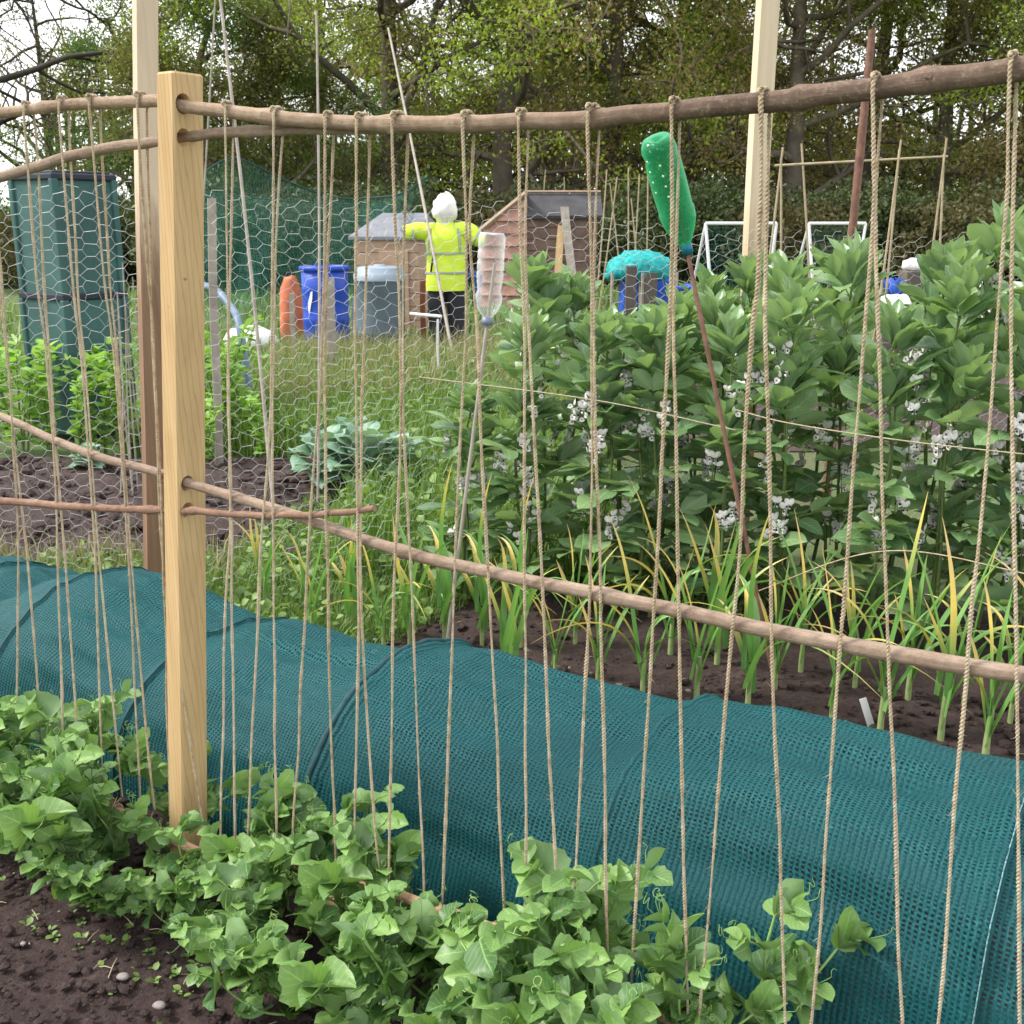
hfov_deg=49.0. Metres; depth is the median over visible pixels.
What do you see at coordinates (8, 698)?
pea plant
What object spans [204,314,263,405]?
leafy crop
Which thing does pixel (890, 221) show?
bamboo cane
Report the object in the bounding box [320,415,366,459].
brassica plant
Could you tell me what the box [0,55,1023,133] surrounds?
hazel pole
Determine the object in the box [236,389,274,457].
leafy crop
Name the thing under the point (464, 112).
jute twine loop
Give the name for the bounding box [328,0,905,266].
oak tree
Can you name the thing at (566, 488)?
broad bean plant
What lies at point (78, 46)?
willow tree
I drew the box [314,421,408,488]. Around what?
brassica plant
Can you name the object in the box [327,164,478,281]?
dark bush
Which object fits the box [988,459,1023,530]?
broad bean plant
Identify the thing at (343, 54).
oak tree
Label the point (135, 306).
pea stick
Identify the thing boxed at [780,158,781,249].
bamboo cane
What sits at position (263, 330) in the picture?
white sack
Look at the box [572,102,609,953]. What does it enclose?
jute twine loop
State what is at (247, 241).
bamboo cane
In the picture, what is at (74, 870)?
pea plant
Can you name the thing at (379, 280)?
water butt
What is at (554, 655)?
garlic plant
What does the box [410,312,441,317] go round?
white rail
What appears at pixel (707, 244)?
white tube frame
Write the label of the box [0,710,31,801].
pea plant
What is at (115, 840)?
pea plant
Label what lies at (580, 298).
broad bean plant
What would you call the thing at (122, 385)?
pea stick
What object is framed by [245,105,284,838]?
jute twine loop
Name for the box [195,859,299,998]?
pea plant
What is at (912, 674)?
garlic plant
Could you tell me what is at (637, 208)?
bamboo cane
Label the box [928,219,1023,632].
broad bean plant
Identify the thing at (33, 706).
pea plant
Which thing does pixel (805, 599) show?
garlic plant
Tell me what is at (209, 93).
bamboo cane
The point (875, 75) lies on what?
jute twine loop
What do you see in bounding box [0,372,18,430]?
leafy crop
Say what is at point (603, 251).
dark bush
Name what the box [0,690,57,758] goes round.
pea plant
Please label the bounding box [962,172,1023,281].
dark bush
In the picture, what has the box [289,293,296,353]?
short stake
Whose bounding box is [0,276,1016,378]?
grass
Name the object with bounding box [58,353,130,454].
leafy crop
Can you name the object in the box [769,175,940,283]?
dark bush
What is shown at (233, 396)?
leafy crop
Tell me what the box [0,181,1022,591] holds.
chicken wire fence
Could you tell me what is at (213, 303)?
short stake
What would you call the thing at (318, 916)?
pea plant
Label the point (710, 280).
broad bean plant
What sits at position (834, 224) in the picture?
white tube frame
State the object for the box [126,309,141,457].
pea stick
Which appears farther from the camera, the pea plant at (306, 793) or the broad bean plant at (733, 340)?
the broad bean plant at (733, 340)
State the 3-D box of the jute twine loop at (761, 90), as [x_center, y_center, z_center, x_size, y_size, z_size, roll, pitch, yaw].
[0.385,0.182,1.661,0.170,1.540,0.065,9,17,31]
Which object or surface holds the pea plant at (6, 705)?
on the soil at (46, 1001)
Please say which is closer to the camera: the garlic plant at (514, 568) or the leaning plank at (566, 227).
the garlic plant at (514, 568)
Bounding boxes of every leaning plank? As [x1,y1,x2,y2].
[554,225,563,272]
[560,207,575,275]
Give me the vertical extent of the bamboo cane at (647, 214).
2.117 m
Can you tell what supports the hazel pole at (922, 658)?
attached to the timber post at (181, 200)
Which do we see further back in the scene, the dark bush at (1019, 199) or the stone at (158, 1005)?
the dark bush at (1019, 199)
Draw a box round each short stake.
[207,198,223,465]
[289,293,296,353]
[327,281,333,371]
[329,277,337,359]
[436,319,438,371]
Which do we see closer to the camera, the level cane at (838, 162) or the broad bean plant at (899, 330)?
the broad bean plant at (899, 330)
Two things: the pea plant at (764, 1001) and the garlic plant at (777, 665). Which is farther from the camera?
the garlic plant at (777, 665)
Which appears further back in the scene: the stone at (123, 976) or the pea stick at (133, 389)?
the pea stick at (133, 389)
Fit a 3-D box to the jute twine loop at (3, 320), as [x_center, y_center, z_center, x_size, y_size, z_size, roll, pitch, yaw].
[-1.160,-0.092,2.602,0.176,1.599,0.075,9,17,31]
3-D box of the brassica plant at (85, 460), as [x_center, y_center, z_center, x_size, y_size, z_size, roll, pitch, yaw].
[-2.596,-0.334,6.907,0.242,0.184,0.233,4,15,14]
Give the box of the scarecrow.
[405,191,485,348]
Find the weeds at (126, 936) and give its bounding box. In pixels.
[0,850,311,1023]
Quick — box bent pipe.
[204,282,252,397]
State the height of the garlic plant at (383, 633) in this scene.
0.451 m
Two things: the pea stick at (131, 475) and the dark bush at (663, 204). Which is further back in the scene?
the dark bush at (663, 204)
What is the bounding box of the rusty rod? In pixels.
[679,218,770,673]
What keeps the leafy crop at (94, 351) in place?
on the ground at (62, 452)
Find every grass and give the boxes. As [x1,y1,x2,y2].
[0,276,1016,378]
[0,490,811,683]
[113,335,673,585]
[207,318,572,423]
[239,326,552,408]
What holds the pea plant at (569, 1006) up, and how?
on the soil at (46, 1001)
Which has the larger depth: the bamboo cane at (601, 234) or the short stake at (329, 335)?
the bamboo cane at (601, 234)
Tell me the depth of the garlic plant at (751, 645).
3.51 m
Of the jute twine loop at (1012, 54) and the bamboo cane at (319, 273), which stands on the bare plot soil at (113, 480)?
the bamboo cane at (319, 273)
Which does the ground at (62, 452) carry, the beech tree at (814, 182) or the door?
the beech tree at (814, 182)
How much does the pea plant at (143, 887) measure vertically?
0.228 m
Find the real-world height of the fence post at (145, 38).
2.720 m
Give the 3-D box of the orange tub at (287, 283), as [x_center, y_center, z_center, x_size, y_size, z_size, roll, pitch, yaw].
[-2.826,-2.636,14.399,0.283,0.862,0.253,9,17,30]
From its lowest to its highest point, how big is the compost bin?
1.821 m
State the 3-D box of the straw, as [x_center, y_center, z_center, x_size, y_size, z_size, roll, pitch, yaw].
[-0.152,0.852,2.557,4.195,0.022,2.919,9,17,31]
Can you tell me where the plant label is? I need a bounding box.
[859,697,873,726]
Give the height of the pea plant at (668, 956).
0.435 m
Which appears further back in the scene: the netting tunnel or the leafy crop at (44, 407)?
the leafy crop at (44, 407)
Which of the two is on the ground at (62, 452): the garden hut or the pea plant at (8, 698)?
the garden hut
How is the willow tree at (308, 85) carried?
on the ground at (62, 452)
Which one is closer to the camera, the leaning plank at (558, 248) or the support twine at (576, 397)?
the support twine at (576, 397)
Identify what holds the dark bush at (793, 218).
on the ground at (62, 452)
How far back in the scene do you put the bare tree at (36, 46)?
42.06 m
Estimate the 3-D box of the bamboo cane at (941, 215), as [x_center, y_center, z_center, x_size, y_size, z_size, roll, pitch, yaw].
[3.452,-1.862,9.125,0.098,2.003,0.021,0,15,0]
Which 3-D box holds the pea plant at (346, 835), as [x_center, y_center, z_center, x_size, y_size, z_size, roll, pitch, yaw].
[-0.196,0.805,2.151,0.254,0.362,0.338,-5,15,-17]
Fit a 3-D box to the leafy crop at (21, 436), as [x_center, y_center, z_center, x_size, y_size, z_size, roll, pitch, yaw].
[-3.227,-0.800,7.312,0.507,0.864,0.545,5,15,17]
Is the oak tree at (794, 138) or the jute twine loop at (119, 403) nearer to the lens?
the jute twine loop at (119, 403)
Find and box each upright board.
[625,266,636,315]
[644,273,657,303]
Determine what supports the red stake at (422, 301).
on the ground at (62, 452)
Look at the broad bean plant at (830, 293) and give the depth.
4.51 m
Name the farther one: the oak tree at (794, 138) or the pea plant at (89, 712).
the oak tree at (794, 138)
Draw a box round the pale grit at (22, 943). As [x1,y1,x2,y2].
[20,842,162,945]
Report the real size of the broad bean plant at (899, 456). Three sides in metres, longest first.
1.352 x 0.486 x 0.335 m
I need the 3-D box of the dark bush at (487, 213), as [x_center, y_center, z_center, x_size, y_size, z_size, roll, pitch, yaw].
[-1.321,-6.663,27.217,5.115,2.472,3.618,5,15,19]
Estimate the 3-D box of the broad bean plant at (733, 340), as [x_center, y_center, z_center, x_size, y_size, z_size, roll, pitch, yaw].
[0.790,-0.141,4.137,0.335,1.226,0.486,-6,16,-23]
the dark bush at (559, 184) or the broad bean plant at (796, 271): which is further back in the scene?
the dark bush at (559, 184)
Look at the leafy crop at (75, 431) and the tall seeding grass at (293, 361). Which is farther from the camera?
the tall seeding grass at (293, 361)
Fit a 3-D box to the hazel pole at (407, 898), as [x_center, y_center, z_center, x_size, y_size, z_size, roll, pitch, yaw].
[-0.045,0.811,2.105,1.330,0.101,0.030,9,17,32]
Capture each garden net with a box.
[203,157,429,319]
[204,192,399,306]
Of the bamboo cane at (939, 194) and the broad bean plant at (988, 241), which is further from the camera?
the bamboo cane at (939, 194)
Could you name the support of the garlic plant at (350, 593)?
on the ground at (62, 452)
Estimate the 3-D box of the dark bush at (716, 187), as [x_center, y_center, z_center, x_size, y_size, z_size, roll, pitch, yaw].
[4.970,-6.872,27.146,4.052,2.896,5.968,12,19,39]
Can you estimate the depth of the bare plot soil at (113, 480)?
6.27 m
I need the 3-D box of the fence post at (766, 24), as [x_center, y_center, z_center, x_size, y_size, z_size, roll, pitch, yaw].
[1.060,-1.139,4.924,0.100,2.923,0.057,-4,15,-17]
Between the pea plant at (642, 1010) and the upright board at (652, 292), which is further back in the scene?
the upright board at (652, 292)
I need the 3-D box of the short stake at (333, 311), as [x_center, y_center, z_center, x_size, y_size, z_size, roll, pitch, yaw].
[-1.733,-1.738,10.915,0.058,1.061,0.045,-3,15,-11]
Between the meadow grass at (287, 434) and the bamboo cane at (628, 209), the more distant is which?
the bamboo cane at (628, 209)
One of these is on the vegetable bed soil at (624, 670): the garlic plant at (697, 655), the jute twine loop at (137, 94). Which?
the garlic plant at (697, 655)
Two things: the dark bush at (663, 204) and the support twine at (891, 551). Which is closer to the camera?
the support twine at (891, 551)
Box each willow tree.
[0,0,292,201]
[41,0,423,203]
[203,0,454,205]
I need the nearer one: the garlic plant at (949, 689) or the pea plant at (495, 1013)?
the pea plant at (495, 1013)
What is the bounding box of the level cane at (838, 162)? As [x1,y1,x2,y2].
[774,155,947,166]
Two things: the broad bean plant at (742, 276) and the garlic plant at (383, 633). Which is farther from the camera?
the broad bean plant at (742, 276)
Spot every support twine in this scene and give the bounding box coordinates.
[419,377,734,430]
[735,409,1023,454]
[759,550,1023,590]
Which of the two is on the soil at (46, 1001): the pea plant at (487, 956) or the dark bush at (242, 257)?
the pea plant at (487, 956)
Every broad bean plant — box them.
[408,375,516,595]
[454,307,577,589]
[486,251,603,555]
[512,263,614,536]
[532,308,662,614]
[552,303,647,573]
[575,307,668,533]
[583,304,728,617]
[620,282,707,591]
[644,262,743,557]
[668,284,761,585]
[669,304,785,596]
[706,249,793,571]
[726,273,844,622]
[727,249,847,599]
[756,238,889,580]
[757,226,895,611]
[824,293,952,640]
[861,269,954,574]
[871,235,998,606]
[879,249,1016,647]
[914,199,1023,603]
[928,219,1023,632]
[949,244,1023,660]
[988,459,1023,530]
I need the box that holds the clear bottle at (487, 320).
[475,232,505,324]
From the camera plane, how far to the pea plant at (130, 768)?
2.61 m
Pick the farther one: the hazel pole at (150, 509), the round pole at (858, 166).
the round pole at (858, 166)
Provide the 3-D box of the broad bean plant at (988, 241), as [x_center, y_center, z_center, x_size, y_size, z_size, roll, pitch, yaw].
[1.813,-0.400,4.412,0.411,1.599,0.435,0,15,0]
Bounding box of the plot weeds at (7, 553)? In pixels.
[0,518,250,585]
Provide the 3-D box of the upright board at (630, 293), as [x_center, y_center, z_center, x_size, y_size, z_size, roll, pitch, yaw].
[1.343,-2.279,12.737,0.128,0.990,0.046,-1,15,-6]
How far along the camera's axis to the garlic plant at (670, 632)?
3.91 m
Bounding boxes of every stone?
[116,972,129,980]
[152,1001,166,1009]
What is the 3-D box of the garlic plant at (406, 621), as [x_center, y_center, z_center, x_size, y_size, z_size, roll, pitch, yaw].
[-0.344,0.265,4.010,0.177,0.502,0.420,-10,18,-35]
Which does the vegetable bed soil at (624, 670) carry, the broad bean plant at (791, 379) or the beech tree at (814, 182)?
the broad bean plant at (791, 379)
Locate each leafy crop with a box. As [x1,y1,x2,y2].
[0,334,61,453]
[0,338,56,437]
[0,351,20,440]
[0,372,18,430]
[20,365,69,452]
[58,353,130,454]
[64,374,103,455]
[77,342,138,437]
[85,336,140,453]
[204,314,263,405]
[204,332,252,430]
[205,392,223,465]
[209,350,269,441]
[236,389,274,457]
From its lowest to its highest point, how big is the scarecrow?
1.798 m
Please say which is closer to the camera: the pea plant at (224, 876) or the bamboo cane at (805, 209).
the pea plant at (224, 876)
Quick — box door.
[379,251,409,330]
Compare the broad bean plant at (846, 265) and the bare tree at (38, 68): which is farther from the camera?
the bare tree at (38, 68)
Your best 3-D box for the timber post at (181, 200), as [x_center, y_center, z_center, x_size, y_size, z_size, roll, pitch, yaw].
[-0.685,0.089,2.356,0.216,1.881,0.074,9,17,31]
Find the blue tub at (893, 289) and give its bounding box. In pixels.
[883,277,904,295]
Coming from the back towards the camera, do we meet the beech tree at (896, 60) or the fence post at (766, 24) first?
the beech tree at (896, 60)
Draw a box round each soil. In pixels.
[0,456,355,565]
[0,597,1023,1023]
[366,553,1023,859]
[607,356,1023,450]
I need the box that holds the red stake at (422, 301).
[420,279,425,338]
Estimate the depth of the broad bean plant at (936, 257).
4.07 m
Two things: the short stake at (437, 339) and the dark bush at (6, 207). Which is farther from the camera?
the dark bush at (6, 207)
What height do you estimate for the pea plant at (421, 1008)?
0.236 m
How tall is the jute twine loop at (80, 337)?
1.605 m
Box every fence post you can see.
[132,0,164,599]
[726,0,779,552]
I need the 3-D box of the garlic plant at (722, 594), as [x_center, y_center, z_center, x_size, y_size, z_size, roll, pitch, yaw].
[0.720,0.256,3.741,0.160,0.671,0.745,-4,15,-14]
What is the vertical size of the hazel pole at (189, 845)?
0.064 m
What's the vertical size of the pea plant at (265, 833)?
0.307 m
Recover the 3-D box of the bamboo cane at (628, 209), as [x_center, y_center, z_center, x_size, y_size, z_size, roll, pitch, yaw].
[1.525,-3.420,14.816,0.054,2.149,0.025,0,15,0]
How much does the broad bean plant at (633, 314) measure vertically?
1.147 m
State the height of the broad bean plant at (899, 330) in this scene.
1.283 m
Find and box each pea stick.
[116,291,130,479]
[117,294,123,493]
[122,262,138,491]
[125,300,133,493]
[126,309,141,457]
[132,277,138,340]
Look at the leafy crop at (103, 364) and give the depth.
7.31 m
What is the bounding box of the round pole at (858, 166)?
[822,29,875,495]
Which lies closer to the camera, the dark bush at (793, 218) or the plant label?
the plant label
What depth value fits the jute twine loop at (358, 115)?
2.02 m
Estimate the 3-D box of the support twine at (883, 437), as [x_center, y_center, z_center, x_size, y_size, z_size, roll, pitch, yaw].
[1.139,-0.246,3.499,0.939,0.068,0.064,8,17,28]
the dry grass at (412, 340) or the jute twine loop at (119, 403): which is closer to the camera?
the jute twine loop at (119, 403)
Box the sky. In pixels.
[0,0,1022,212]
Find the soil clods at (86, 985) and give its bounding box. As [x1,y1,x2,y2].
[0,794,418,1023]
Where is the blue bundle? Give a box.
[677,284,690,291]
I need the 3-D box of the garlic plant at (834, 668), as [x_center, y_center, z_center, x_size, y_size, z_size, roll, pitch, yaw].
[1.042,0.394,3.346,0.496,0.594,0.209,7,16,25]
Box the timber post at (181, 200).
[157,71,206,884]
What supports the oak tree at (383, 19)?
on the ground at (62, 452)
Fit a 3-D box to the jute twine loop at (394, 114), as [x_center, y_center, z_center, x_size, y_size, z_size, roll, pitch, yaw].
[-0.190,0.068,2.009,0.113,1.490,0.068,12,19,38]
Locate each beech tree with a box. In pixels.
[589,0,929,204]
[674,0,1023,192]
[776,0,1023,201]
[886,0,1023,202]
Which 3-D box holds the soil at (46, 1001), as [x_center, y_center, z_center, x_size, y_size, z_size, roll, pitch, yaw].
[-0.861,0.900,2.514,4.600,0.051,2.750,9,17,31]
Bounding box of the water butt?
[353,264,405,348]
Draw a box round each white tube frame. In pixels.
[694,222,777,294]
[778,222,866,332]
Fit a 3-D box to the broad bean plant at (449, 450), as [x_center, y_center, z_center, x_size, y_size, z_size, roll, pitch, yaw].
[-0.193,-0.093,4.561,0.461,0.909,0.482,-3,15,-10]
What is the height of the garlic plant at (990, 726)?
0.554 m
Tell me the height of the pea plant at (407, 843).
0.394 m
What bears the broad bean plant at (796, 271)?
on the vegetable bed soil at (624, 670)
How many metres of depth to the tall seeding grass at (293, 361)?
9.71 m
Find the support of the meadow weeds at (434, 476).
on the ground at (62, 452)
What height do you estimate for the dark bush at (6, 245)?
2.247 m
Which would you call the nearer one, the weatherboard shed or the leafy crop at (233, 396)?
the leafy crop at (233, 396)
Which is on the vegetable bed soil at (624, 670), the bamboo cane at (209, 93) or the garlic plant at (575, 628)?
the garlic plant at (575, 628)
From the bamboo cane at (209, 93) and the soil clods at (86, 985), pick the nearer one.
the soil clods at (86, 985)
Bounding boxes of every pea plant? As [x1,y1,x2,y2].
[0,687,134,838]
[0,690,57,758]
[0,695,15,716]
[0,696,29,828]
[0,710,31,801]
[0,719,151,878]
[0,724,114,900]
[31,761,129,888]
[39,678,141,769]
[43,807,141,913]
[52,836,129,918]
[108,721,256,853]
[111,790,228,920]
[119,864,219,932]
[166,902,315,1019]
[182,782,302,916]
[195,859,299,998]
[211,778,307,894]
[217,820,318,931]
[240,749,340,943]
[244,761,425,936]
[251,880,415,1023]
[268,783,417,942]
[285,881,450,1004]
[329,819,462,981]
[348,883,487,1005]
[382,957,480,1023]
[415,968,484,1015]
[425,875,590,1023]
[443,903,609,1023]
[503,843,672,985]
[506,833,663,1023]
[518,928,696,1023]
[573,925,802,1023]
[576,954,660,1023]
[620,877,895,1023]
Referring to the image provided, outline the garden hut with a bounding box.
[348,213,433,332]
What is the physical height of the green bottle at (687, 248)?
0.376 m
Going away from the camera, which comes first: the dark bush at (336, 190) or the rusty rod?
the rusty rod
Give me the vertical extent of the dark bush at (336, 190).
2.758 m
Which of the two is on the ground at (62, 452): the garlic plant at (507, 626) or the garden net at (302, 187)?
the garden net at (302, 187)
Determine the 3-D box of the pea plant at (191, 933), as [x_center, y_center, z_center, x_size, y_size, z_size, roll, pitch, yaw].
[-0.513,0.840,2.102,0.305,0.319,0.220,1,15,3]
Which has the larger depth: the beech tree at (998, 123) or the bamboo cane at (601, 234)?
the beech tree at (998, 123)
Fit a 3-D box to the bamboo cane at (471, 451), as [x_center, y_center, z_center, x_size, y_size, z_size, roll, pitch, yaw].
[-0.148,-0.178,3.946,0.216,1.358,0.014,-8,17,-28]
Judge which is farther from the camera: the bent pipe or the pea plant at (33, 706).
the bent pipe
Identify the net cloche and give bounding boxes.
[604,250,677,351]
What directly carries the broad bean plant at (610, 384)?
on the vegetable bed soil at (624, 670)
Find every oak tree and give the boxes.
[83,0,639,203]
[161,0,492,201]
[323,0,810,199]
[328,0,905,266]
[334,0,708,201]
[441,0,996,200]
[544,0,1023,203]
[822,0,1023,204]
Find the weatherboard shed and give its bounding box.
[478,190,602,307]
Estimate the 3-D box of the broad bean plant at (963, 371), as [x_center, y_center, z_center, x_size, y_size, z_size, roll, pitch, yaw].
[1.483,-0.173,3.874,0.461,1.425,0.482,1,14,14]
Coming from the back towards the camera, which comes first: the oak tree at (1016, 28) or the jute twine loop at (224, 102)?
the oak tree at (1016, 28)
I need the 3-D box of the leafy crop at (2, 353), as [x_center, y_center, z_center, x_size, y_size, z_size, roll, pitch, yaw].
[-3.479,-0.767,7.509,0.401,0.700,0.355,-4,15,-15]
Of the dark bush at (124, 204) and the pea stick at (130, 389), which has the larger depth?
the dark bush at (124, 204)
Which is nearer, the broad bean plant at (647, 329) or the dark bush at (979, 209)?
the broad bean plant at (647, 329)
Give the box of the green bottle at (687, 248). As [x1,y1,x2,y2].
[641,132,695,254]
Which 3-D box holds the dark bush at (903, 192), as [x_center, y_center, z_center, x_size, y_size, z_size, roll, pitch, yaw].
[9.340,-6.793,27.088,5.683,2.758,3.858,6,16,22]
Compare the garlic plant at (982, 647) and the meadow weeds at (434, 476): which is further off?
the meadow weeds at (434, 476)
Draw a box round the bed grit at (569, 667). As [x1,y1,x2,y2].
[373,627,940,813]
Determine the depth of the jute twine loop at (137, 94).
2.27 m
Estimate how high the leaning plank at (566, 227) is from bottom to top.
1.706 m
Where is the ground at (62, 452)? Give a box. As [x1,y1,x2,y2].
[0,276,1023,654]
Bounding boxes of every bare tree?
[0,0,171,192]
[0,0,257,158]
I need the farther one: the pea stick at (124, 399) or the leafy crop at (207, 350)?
the leafy crop at (207, 350)
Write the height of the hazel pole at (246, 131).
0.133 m
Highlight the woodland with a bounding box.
[8,28,1018,241]
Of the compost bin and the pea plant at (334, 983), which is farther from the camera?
the compost bin
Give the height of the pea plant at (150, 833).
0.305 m
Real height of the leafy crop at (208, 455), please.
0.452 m
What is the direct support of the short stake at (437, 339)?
on the ground at (62, 452)
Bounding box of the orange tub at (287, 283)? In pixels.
[279,272,303,339]
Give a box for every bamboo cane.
[204,0,215,199]
[219,0,276,532]
[315,11,320,502]
[387,27,452,351]
[446,263,495,637]
[595,169,607,310]
[598,177,617,310]
[609,182,618,254]
[628,168,628,250]
[631,198,640,305]
[634,174,639,249]
[646,169,648,248]
[769,147,783,253]
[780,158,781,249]
[800,143,811,308]
[861,140,901,410]
[885,149,898,294]
[923,138,947,319]
[939,154,944,242]
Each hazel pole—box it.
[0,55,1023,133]
[0,125,494,182]
[0,412,1023,683]
[0,497,376,519]
[109,801,349,911]
[236,835,676,1023]
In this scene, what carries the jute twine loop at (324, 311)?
hanging from the hazel pole at (926, 80)
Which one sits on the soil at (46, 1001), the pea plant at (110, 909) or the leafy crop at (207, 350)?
the pea plant at (110, 909)
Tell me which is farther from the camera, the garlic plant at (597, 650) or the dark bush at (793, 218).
the dark bush at (793, 218)
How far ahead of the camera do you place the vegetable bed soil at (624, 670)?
3.90 m
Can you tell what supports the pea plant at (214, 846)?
on the soil at (46, 1001)
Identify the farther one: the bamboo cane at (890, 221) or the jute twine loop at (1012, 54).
the bamboo cane at (890, 221)
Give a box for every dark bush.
[0,193,15,286]
[0,210,135,288]
[118,163,310,291]
[118,189,136,284]
[204,187,370,289]
[279,169,454,283]
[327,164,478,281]
[408,183,514,283]
[453,173,603,242]
[591,185,680,284]
[597,173,743,289]
[631,169,802,284]
[705,184,861,282]
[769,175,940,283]
[821,170,1000,280]
[878,183,1023,284]
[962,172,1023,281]
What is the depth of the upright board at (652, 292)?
12.65 m
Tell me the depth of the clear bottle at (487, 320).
3.83 m
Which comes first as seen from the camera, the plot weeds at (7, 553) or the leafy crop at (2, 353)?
the plot weeds at (7, 553)
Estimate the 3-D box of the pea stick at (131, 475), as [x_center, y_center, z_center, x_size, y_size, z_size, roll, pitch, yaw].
[-2.110,-0.605,6.177,0.022,1.098,0.145,0,15,0]
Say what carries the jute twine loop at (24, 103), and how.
hanging from the hazel pole at (926, 80)
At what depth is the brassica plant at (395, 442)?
6.46 m
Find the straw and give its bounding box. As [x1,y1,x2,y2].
[0,621,592,1023]
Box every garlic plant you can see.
[233,510,321,610]
[266,526,373,623]
[309,528,435,644]
[319,519,361,632]
[391,518,454,643]
[423,462,555,638]
[450,473,590,646]
[468,530,565,680]
[485,476,638,647]
[521,560,608,675]
[534,514,723,691]
[545,556,649,680]
[556,525,616,643]
[570,476,762,654]
[638,522,832,698]
[679,493,786,664]
[717,508,872,703]
[731,552,832,689]
[763,510,894,672]
[784,548,941,717]
[809,493,1023,729]
[811,560,974,687]
[847,547,979,700]
[877,517,1023,741]
[920,537,1023,704]
[961,600,1023,723]
[971,578,1023,754]
[990,555,1023,586]
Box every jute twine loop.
[0,254,42,744]
[20,99,82,771]
[53,95,122,808]
[85,93,155,816]
[133,91,203,850]
[219,99,237,839]
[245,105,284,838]
[288,103,337,869]
[347,111,379,868]
[387,110,425,902]
[441,107,506,908]
[515,107,559,906]
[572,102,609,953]
[629,92,691,1014]
[697,83,787,1023]
[809,70,904,1023]
[936,44,1023,1023]
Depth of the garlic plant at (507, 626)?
3.70 m
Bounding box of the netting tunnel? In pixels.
[0,556,1023,1023]
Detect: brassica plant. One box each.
[66,442,105,467]
[286,424,355,491]
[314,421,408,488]
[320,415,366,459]
[368,431,437,485]
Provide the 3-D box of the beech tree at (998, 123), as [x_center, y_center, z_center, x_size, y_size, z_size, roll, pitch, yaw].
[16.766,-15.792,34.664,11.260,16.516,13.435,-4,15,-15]
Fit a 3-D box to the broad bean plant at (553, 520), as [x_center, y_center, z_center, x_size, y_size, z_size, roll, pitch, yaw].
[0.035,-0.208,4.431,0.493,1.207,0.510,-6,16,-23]
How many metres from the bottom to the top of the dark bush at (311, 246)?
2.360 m
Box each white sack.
[223,325,279,349]
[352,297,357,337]
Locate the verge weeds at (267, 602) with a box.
[20,494,788,679]
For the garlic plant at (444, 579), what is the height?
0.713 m
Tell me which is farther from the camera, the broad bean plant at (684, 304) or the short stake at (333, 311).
the short stake at (333, 311)
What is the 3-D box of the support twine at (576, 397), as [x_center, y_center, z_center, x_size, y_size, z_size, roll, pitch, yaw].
[0.211,-0.390,4.007,1.165,0.139,0.006,5,15,17]
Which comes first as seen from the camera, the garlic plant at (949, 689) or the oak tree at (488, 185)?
the garlic plant at (949, 689)
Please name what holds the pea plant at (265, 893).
on the soil at (46, 1001)
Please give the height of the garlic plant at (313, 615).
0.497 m
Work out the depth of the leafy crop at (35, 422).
7.89 m
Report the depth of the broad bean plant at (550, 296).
4.63 m
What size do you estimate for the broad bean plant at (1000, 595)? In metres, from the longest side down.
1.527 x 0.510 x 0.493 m
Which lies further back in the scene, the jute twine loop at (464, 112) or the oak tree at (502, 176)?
the oak tree at (502, 176)
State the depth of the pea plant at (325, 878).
2.19 m
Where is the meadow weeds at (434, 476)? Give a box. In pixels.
[117,341,623,580]
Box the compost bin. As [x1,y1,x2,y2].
[7,170,137,435]
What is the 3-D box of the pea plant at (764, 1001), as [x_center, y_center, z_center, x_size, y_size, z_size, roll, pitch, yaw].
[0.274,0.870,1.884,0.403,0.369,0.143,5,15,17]
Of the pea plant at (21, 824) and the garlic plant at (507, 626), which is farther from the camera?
the garlic plant at (507, 626)
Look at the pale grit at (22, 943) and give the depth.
2.38 m
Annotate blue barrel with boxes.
[299,265,349,343]
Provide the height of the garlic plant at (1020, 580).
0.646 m
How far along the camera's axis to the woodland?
49.12 m
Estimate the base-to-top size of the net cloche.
1.163 m
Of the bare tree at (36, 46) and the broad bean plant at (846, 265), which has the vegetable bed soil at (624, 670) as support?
the broad bean plant at (846, 265)
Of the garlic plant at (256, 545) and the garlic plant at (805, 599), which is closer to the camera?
the garlic plant at (805, 599)
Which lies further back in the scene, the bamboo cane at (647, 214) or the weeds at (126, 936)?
the bamboo cane at (647, 214)
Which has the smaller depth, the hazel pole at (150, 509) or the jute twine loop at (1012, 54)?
the jute twine loop at (1012, 54)

